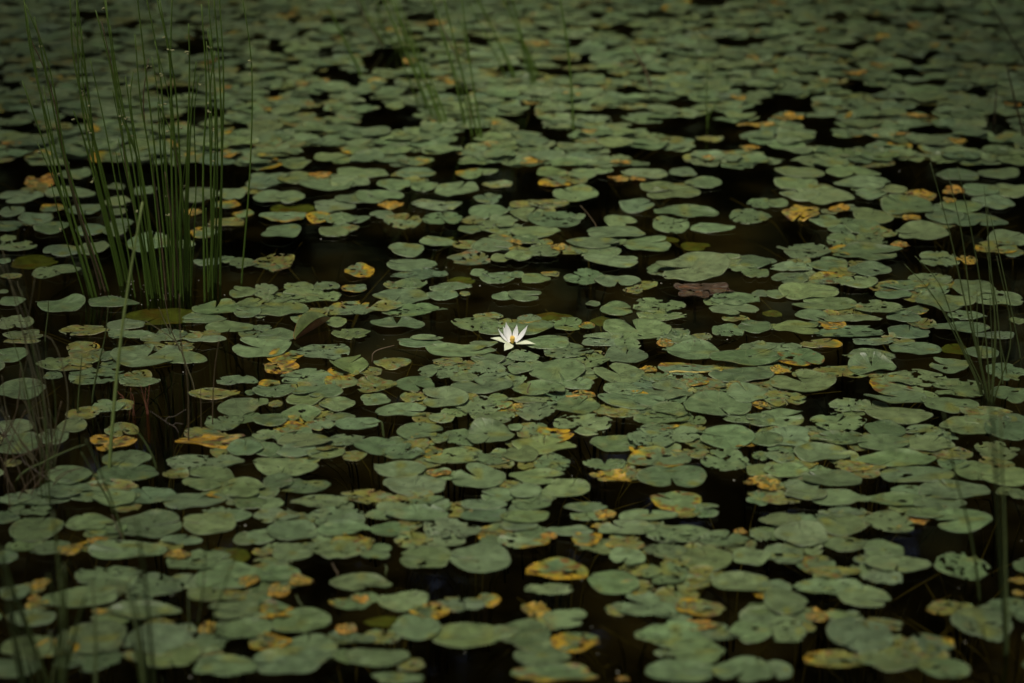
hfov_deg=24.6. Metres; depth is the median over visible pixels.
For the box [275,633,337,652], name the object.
lily pad
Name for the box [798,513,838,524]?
lily pad
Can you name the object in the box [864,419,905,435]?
lily pad
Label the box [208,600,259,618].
lily pad
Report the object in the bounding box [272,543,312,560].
lily pad
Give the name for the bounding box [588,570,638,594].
lily pad
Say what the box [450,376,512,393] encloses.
lily pad
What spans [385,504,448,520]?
lily pad
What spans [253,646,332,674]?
lily pad
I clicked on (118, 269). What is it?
rush clump
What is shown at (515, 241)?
dead leaf
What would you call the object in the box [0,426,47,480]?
fallen twig
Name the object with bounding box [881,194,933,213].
lily pad
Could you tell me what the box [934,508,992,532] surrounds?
lily pad
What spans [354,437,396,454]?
lily pad
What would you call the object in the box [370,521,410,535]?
lily pad
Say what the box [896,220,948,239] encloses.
lily pad
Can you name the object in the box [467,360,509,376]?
lily pad
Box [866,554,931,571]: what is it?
lily pad
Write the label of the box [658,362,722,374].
lily pad
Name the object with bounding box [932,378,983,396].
lily pad
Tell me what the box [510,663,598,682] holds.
lily pad
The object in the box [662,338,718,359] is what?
lily pad
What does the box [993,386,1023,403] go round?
lily pad
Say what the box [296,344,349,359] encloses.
lily pad
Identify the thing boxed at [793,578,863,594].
lily pad
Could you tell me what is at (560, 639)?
lily pad
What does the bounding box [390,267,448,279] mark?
lily pad
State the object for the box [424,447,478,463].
lily pad
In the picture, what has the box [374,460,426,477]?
lily pad
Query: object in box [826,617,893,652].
lily pad
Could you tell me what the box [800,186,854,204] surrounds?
lily pad
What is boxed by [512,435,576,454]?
lily pad
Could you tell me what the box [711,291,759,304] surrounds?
lily pad
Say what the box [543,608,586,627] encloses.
lily pad
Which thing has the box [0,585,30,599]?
lily pad
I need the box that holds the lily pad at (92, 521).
[65,513,113,529]
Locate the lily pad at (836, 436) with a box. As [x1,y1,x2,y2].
[809,429,867,444]
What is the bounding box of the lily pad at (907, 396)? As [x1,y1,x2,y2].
[863,390,925,403]
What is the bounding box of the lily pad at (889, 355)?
[843,348,895,360]
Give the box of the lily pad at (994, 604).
[985,598,1023,621]
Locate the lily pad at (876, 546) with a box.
[863,539,903,556]
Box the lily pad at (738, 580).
[712,571,771,590]
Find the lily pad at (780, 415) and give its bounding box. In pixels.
[760,408,803,426]
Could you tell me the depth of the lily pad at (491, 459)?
5.83 m
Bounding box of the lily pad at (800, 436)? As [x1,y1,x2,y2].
[769,425,810,446]
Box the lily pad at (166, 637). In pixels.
[121,623,192,654]
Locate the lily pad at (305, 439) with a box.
[277,433,332,447]
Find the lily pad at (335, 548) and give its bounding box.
[312,540,363,558]
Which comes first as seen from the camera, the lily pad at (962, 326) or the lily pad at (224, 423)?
the lily pad at (224, 423)
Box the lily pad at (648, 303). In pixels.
[633,297,685,312]
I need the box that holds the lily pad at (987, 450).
[974,441,1019,460]
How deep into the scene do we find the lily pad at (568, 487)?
5.67 m
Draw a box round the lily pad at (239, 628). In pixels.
[215,617,271,638]
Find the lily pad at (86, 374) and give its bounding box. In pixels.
[68,366,128,384]
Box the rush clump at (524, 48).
[466,0,574,131]
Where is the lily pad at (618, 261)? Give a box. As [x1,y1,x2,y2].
[584,253,637,267]
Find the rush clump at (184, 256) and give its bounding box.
[89,0,201,305]
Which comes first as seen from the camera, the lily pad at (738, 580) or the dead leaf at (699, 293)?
the lily pad at (738, 580)
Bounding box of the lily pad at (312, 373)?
[280,368,333,385]
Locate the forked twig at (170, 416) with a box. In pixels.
[150,409,185,431]
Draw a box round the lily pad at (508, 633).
[494,625,518,639]
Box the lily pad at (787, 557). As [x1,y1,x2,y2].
[763,543,803,563]
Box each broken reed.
[111,514,122,539]
[371,345,393,361]
[381,421,384,436]
[631,47,651,87]
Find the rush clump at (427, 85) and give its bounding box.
[383,0,482,141]
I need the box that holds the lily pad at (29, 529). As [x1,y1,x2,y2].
[9,517,63,541]
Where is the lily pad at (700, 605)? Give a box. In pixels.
[675,598,725,616]
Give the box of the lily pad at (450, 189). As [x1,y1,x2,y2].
[435,181,478,195]
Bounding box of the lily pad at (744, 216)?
[729,208,771,223]
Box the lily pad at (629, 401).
[597,393,664,409]
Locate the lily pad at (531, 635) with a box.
[501,619,550,648]
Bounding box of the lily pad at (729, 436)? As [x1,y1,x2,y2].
[699,424,755,448]
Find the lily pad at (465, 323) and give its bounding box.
[451,317,503,330]
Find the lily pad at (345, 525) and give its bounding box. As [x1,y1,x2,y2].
[317,518,370,535]
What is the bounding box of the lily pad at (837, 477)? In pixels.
[797,469,861,485]
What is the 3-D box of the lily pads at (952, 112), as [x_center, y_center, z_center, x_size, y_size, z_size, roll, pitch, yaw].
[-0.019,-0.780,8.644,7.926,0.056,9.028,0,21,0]
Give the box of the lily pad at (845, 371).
[812,366,872,377]
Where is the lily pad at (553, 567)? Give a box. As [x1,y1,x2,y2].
[526,557,588,579]
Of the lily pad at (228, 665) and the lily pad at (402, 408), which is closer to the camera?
the lily pad at (228, 665)
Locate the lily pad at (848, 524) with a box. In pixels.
[817,512,866,535]
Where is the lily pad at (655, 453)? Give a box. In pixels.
[627,445,691,467]
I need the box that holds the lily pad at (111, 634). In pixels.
[55,620,126,653]
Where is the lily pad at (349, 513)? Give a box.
[305,506,365,527]
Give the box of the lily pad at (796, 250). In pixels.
[776,243,831,257]
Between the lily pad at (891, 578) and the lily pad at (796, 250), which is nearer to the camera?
the lily pad at (891, 578)
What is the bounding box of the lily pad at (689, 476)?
[636,465,706,487]
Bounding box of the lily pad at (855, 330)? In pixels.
[814,325,884,336]
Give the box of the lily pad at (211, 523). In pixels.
[183,511,235,534]
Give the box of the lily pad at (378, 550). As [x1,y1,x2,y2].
[360,543,391,558]
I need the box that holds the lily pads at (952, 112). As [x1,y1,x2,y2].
[0,0,1023,682]
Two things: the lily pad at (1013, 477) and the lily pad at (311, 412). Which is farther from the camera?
the lily pad at (311, 412)
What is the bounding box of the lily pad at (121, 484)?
[83,478,138,491]
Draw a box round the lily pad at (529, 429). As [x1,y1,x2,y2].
[517,422,549,437]
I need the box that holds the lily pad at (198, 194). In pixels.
[183,187,218,202]
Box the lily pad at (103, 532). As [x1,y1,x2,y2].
[85,522,126,536]
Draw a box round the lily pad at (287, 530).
[266,519,317,540]
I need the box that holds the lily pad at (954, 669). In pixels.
[918,658,970,678]
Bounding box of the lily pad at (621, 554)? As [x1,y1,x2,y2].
[609,546,645,564]
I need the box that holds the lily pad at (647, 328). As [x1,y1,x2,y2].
[603,318,671,339]
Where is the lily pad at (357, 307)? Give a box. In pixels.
[324,301,375,314]
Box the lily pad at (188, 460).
[166,454,244,470]
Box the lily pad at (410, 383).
[395,376,434,390]
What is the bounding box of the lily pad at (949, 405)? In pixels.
[920,396,978,413]
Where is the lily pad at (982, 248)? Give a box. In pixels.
[975,240,1017,252]
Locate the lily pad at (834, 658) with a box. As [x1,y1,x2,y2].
[803,650,863,667]
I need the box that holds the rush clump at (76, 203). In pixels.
[22,0,108,297]
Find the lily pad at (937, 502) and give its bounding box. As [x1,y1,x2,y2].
[913,497,966,509]
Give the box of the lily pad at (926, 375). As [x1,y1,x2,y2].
[884,369,948,386]
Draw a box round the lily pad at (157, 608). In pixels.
[108,600,181,618]
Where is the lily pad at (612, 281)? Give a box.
[594,275,641,286]
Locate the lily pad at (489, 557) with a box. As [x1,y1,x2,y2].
[450,543,510,572]
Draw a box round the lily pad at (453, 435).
[445,428,474,445]
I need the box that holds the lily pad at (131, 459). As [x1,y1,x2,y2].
[102,450,151,469]
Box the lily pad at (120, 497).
[92,490,135,505]
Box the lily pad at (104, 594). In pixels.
[40,585,117,607]
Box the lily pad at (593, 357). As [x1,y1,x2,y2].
[570,353,609,367]
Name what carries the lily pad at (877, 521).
on the water
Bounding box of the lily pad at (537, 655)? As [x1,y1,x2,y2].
[513,645,570,665]
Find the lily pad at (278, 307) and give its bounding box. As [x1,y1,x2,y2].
[258,298,308,315]
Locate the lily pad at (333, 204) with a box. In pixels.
[314,199,355,212]
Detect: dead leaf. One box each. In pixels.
[2,141,20,144]
[24,173,54,186]
[27,594,40,601]
[30,578,51,589]
[58,544,82,554]
[87,536,108,542]
[90,434,136,450]
[91,608,112,614]
[164,549,191,558]
[175,434,244,448]
[189,208,201,215]
[190,59,216,64]
[198,621,214,633]
[219,151,242,156]
[238,574,259,586]
[263,360,299,373]
[267,582,290,597]
[288,573,313,584]
[289,12,300,15]
[295,80,311,85]
[305,172,330,178]
[336,623,356,634]
[351,595,369,602]
[378,200,403,209]
[403,58,416,63]
[425,469,450,476]
[427,20,446,25]
[436,75,462,83]
[480,141,499,146]
[491,120,501,124]
[510,239,522,244]
[514,403,523,407]
[521,157,548,163]
[521,601,549,616]
[522,100,539,104]
[525,40,550,45]
[540,531,556,539]
[551,243,564,249]
[566,390,595,398]
[581,129,596,132]
[589,469,631,481]
[590,522,609,528]
[595,509,616,520]
[608,175,628,181]
[610,159,631,163]
[616,676,629,680]
[630,175,645,180]
[639,365,656,371]
[656,338,673,346]
[674,282,727,294]
[678,290,708,297]
[684,619,722,629]
[702,155,714,160]
[710,286,733,292]
[730,95,745,100]
[734,528,746,533]
[737,121,774,126]
[739,145,760,150]
[743,475,770,489]
[746,55,758,59]
[752,401,767,408]
[765,479,784,490]
[770,111,803,119]
[770,365,791,373]
[771,2,785,5]
[781,205,819,221]
[805,607,827,621]
[815,27,829,30]
[818,320,845,329]
[820,79,834,82]
[827,203,849,211]
[841,70,866,74]
[869,62,894,67]
[889,132,909,135]
[890,240,909,246]
[901,113,934,116]
[902,213,920,219]
[904,189,936,200]
[906,516,929,524]
[908,21,921,27]
[942,185,964,194]
[943,197,955,202]
[948,137,968,143]
[956,255,975,264]
[1005,100,1021,105]
[1008,577,1023,583]
[1012,590,1023,595]
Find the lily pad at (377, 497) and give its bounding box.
[341,489,401,504]
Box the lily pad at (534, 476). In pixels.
[509,468,563,484]
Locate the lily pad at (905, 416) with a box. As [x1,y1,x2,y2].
[864,407,932,424]
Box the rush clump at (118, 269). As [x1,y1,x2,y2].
[70,0,128,285]
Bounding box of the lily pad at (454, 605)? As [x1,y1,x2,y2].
[428,597,485,611]
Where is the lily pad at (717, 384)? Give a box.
[686,377,726,392]
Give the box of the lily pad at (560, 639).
[551,632,599,652]
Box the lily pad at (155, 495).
[129,487,176,503]
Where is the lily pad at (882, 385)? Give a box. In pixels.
[869,375,923,396]
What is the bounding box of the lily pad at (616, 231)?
[587,226,645,237]
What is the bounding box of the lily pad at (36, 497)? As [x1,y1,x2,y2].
[9,489,70,504]
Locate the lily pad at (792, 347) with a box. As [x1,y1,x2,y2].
[752,342,801,351]
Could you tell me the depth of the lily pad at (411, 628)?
4.99 m
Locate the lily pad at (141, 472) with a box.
[97,463,158,482]
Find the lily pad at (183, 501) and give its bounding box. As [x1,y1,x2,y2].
[164,493,227,509]
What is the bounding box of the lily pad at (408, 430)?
[396,422,442,438]
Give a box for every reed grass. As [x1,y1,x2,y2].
[16,444,85,479]
[44,300,108,412]
[81,439,124,539]
[108,202,142,467]
[179,294,219,444]
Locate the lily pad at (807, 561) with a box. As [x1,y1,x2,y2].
[795,555,835,574]
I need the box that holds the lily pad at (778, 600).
[764,587,807,614]
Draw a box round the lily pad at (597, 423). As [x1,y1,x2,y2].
[553,413,612,435]
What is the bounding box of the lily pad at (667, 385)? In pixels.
[642,379,692,399]
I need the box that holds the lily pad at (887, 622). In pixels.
[862,617,903,630]
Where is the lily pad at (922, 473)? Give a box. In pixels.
[880,466,953,482]
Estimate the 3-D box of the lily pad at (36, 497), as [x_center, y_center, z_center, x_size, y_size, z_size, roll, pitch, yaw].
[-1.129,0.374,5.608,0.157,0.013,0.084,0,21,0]
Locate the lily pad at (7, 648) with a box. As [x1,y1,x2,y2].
[0,635,53,659]
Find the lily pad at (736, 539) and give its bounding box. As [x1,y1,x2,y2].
[697,529,749,546]
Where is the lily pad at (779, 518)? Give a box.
[758,512,801,525]
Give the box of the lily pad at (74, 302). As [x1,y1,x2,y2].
[35,293,85,311]
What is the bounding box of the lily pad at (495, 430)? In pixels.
[466,417,514,443]
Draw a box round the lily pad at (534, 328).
[509,319,553,334]
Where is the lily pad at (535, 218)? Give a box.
[526,211,580,226]
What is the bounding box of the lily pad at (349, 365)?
[329,354,368,373]
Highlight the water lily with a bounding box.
[491,323,534,350]
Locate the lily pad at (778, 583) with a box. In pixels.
[761,579,791,593]
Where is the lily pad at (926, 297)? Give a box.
[915,289,962,311]
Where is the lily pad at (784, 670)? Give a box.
[762,660,792,678]
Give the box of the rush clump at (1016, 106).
[988,0,1023,135]
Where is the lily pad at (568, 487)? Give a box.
[544,478,589,496]
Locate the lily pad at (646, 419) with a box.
[633,409,691,423]
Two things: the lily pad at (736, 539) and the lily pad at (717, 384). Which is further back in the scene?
the lily pad at (717, 384)
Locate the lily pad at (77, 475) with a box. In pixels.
[47,465,92,483]
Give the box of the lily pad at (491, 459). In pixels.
[471,452,511,464]
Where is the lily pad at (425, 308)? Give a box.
[382,303,446,316]
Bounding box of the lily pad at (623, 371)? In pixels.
[593,362,644,382]
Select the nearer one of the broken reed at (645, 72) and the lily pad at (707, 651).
the lily pad at (707, 651)
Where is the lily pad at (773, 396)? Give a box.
[763,390,805,406]
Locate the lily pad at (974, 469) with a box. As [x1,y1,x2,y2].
[954,461,999,480]
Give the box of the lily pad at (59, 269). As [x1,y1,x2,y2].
[32,264,80,278]
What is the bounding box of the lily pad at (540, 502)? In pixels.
[512,495,550,509]
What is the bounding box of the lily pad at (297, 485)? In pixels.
[281,478,330,492]
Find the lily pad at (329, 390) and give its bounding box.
[292,384,342,397]
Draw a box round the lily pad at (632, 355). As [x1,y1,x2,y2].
[604,346,647,362]
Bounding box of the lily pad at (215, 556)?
[166,549,232,568]
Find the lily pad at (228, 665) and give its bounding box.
[193,654,257,676]
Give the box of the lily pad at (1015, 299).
[972,289,1023,305]
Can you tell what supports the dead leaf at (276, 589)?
on the water
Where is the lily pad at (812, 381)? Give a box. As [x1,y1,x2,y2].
[769,369,836,391]
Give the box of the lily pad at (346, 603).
[328,598,370,609]
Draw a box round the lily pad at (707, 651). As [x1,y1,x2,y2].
[671,637,725,665]
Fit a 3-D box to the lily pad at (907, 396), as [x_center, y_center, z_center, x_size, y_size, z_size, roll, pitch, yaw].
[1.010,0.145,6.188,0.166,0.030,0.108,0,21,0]
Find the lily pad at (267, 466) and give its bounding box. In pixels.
[253,458,318,475]
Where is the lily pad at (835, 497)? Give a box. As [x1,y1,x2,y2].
[810,489,871,505]
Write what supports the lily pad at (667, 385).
on the water
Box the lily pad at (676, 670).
[645,659,715,681]
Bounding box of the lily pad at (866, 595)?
[837,584,890,607]
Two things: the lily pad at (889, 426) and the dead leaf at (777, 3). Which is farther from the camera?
the dead leaf at (777, 3)
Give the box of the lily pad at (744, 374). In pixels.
[708,367,773,382]
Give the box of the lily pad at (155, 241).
[127,231,170,251]
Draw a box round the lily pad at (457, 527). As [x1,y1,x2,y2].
[423,517,481,537]
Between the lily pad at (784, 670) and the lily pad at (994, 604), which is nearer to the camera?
the lily pad at (784, 670)
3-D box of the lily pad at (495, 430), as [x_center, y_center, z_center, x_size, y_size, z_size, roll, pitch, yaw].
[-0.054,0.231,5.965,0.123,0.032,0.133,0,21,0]
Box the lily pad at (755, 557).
[733,548,771,565]
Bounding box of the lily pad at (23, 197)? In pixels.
[0,190,43,203]
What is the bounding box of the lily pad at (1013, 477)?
[981,467,1023,486]
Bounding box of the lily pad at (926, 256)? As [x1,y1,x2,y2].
[919,251,959,266]
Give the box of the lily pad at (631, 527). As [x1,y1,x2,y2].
[598,520,656,533]
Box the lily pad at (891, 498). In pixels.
[868,492,921,505]
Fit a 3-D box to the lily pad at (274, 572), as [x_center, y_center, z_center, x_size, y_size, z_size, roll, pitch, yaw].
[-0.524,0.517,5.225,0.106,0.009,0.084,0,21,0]
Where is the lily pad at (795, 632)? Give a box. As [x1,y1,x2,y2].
[767,615,806,641]
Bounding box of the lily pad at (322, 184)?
[299,179,354,190]
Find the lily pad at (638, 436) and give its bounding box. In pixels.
[627,428,673,446]
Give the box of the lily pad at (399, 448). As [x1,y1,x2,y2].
[383,443,424,458]
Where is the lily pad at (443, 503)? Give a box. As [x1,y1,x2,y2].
[404,496,451,508]
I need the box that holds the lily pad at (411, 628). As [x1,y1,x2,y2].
[392,614,440,640]
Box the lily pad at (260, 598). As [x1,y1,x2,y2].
[245,590,271,603]
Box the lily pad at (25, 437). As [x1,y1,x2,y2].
[0,431,40,453]
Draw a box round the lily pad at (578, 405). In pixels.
[552,395,600,413]
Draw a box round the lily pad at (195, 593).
[187,586,239,600]
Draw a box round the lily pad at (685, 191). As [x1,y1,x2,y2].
[647,184,700,198]
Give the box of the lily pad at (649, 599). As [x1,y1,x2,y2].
[612,591,686,615]
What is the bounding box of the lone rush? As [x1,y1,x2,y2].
[241,0,252,282]
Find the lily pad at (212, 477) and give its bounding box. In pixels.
[182,465,234,490]
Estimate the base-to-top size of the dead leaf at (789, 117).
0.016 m
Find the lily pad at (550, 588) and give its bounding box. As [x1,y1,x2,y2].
[524,583,572,594]
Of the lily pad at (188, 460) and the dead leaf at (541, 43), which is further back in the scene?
the dead leaf at (541, 43)
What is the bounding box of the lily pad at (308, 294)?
[280,287,341,301]
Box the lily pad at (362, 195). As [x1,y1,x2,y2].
[355,190,403,202]
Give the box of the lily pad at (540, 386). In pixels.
[513,379,564,394]
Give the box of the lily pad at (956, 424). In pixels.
[939,416,990,434]
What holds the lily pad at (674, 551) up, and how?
on the water
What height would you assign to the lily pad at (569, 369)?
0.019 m
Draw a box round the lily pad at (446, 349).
[425,342,495,356]
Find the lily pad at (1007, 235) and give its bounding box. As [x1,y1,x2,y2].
[987,229,1023,245]
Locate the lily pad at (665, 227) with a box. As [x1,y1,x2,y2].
[653,215,689,232]
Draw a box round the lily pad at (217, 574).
[195,561,262,588]
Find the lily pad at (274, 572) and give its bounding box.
[256,565,299,580]
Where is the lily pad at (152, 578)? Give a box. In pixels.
[120,572,184,596]
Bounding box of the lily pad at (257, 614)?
[243,612,270,629]
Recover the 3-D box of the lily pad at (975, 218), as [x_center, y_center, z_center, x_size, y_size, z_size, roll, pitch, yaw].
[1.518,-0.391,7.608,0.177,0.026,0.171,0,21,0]
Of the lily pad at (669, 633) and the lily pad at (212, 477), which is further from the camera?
the lily pad at (212, 477)
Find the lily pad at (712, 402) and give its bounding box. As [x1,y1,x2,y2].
[683,390,751,415]
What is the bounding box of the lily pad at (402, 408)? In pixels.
[375,402,425,415]
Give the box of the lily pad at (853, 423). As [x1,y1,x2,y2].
[810,413,866,431]
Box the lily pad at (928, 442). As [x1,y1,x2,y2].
[906,435,954,450]
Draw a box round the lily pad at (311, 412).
[281,404,320,421]
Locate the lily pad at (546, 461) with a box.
[534,453,569,470]
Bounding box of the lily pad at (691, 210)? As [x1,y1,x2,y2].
[654,204,718,217]
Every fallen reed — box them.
[132,425,156,468]
[667,370,721,374]
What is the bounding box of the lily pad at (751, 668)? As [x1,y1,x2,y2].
[712,656,773,682]
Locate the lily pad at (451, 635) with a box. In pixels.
[431,622,501,647]
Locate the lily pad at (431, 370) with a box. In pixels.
[418,362,458,378]
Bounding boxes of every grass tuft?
[0,249,68,468]
[0,511,96,682]
[2,290,56,504]
[125,519,155,682]
[187,546,238,632]
[904,162,1020,401]
[989,381,1008,655]
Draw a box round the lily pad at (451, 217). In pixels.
[422,212,462,223]
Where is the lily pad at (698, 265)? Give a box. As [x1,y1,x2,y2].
[656,251,730,281]
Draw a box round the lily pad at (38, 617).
[6,609,55,626]
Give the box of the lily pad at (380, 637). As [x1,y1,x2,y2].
[364,629,403,642]
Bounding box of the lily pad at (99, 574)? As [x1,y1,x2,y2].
[74,566,141,585]
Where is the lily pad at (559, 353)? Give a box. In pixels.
[544,342,593,358]
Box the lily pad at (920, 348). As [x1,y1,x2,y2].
[889,342,941,354]
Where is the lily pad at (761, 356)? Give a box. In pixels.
[709,348,781,365]
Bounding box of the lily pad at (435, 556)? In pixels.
[400,545,451,567]
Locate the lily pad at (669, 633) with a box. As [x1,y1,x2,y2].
[634,619,713,647]
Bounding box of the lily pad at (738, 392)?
[726,382,767,402]
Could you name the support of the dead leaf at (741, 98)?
on the lily pads at (952, 112)
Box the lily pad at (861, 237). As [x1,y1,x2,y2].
[844,233,887,244]
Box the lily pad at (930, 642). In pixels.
[906,633,954,653]
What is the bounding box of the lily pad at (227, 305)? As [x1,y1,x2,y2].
[192,298,238,313]
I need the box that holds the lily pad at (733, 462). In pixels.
[700,448,750,470]
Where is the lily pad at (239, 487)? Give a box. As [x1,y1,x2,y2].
[221,477,265,496]
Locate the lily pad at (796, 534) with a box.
[774,520,828,546]
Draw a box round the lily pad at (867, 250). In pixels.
[832,241,902,260]
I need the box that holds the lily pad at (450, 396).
[423,386,468,407]
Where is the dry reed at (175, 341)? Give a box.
[146,296,194,389]
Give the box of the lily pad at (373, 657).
[346,648,409,666]
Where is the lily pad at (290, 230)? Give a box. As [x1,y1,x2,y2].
[261,224,300,237]
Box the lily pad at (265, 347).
[232,337,291,357]
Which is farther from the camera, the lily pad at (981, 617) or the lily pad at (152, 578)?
the lily pad at (152, 578)
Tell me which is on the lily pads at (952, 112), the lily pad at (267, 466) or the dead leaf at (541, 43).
the dead leaf at (541, 43)
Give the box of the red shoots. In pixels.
[117,384,149,415]
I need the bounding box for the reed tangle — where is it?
[0,367,83,511]
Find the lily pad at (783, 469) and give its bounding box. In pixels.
[763,462,808,476]
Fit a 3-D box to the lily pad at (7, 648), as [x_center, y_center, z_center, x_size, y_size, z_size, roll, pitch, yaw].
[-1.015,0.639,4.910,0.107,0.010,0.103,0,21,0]
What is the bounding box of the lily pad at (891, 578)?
[862,569,902,584]
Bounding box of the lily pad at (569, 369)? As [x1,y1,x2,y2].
[529,358,585,382]
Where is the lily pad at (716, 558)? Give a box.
[681,545,733,573]
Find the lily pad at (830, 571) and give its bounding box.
[807,566,860,577]
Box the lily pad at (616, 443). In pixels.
[590,435,637,451]
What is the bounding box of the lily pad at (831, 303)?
[792,297,856,309]
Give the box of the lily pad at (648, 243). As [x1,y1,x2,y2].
[623,235,670,251]
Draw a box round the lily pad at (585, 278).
[564,268,604,284]
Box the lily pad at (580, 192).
[553,184,598,201]
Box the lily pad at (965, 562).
[934,552,990,580]
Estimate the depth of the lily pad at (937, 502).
5.58 m
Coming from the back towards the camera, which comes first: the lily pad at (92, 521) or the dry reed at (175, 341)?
the dry reed at (175, 341)
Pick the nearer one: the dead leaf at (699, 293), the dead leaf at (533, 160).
the dead leaf at (699, 293)
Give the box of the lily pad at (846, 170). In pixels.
[825,165,880,176]
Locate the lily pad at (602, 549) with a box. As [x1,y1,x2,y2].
[574,538,620,554]
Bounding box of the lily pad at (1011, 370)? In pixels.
[986,363,1023,380]
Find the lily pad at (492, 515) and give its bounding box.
[460,508,510,521]
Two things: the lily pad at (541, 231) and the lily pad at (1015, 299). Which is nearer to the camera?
the lily pad at (1015, 299)
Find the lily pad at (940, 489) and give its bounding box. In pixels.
[918,478,990,498]
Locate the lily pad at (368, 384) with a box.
[356,375,396,392]
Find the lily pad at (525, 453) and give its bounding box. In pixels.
[502,445,537,461]
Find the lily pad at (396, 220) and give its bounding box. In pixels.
[384,213,421,228]
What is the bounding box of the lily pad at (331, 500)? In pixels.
[290,494,348,507]
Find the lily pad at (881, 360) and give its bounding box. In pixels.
[848,350,896,373]
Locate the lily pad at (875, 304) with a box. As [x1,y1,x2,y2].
[853,299,905,312]
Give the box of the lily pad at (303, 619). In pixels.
[272,607,330,632]
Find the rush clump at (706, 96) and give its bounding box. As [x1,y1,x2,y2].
[706,59,727,127]
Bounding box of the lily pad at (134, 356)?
[110,344,180,366]
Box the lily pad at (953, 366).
[929,357,968,373]
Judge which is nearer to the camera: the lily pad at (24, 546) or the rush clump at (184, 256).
the lily pad at (24, 546)
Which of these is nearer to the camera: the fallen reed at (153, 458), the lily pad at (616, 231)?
the fallen reed at (153, 458)
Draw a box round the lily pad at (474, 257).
[447,249,489,264]
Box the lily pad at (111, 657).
[70,649,122,672]
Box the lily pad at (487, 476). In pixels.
[452,462,505,487]
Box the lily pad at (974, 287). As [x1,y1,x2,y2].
[952,279,995,296]
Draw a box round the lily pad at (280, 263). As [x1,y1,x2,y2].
[252,253,294,271]
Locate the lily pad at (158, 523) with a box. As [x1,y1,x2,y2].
[114,509,181,537]
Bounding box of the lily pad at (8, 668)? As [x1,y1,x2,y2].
[0,658,39,677]
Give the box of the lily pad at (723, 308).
[709,300,758,314]
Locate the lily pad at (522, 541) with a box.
[497,533,549,548]
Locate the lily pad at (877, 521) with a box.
[864,510,913,532]
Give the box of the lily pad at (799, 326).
[773,320,818,333]
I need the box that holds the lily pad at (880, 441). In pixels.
[858,433,909,450]
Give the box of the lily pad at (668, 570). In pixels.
[642,562,688,584]
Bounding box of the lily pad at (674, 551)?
[644,543,687,558]
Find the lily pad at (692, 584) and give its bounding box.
[677,575,710,590]
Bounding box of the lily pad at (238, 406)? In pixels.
[217,398,257,416]
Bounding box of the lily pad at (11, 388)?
[0,378,44,399]
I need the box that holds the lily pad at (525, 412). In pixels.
[516,403,555,420]
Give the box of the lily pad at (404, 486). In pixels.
[383,475,445,495]
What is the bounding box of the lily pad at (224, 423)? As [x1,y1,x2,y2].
[204,415,243,430]
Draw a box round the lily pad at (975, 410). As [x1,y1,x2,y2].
[959,406,1012,416]
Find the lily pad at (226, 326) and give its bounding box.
[205,320,253,332]
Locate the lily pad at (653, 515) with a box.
[619,509,677,520]
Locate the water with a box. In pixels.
[0,0,1023,682]
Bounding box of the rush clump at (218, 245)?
[201,0,224,300]
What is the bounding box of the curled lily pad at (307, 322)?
[293,312,329,338]
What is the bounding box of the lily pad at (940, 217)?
[925,212,964,223]
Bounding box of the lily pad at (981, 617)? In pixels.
[950,607,1012,642]
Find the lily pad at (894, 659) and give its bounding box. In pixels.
[868,646,919,671]
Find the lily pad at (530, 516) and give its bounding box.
[500,510,549,522]
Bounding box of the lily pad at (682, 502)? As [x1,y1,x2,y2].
[650,491,701,512]
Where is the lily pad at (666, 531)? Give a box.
[641,524,708,542]
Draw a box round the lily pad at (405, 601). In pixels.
[378,590,428,611]
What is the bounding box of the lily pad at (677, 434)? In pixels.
[661,425,699,442]
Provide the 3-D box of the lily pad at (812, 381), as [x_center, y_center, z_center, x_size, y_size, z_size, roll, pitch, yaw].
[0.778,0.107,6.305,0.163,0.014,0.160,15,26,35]
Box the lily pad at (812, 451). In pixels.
[794,442,850,461]
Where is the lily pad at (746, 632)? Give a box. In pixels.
[729,621,771,643]
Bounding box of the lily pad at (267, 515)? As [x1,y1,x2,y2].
[253,507,300,522]
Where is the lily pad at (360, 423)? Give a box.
[335,417,380,429]
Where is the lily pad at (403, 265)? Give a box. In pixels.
[387,259,436,271]
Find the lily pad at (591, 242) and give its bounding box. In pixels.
[566,236,619,247]
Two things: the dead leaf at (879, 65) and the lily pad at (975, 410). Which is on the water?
the lily pad at (975, 410)
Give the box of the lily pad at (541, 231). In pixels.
[511,226,560,237]
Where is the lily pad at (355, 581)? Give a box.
[329,572,392,590]
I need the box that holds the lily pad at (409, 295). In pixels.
[372,288,429,303]
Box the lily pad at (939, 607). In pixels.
[926,600,974,614]
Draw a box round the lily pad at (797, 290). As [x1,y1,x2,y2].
[778,282,838,299]
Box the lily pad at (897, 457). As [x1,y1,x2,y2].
[856,448,935,466]
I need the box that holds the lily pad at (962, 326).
[932,321,989,332]
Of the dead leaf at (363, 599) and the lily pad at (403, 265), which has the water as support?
the lily pad at (403, 265)
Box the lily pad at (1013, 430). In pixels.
[984,418,1023,440]
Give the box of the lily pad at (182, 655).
[131,645,200,667]
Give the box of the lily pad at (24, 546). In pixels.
[5,538,44,550]
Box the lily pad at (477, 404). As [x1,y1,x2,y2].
[455,395,500,415]
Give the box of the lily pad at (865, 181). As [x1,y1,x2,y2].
[834,175,890,188]
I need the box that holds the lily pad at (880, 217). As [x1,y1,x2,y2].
[853,207,893,223]
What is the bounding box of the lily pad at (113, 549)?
[87,540,167,559]
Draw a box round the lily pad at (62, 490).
[36,479,91,497]
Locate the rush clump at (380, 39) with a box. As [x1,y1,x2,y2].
[326,0,396,78]
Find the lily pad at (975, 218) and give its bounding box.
[953,213,1008,225]
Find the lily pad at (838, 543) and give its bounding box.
[822,536,869,551]
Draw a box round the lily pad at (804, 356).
[777,348,824,365]

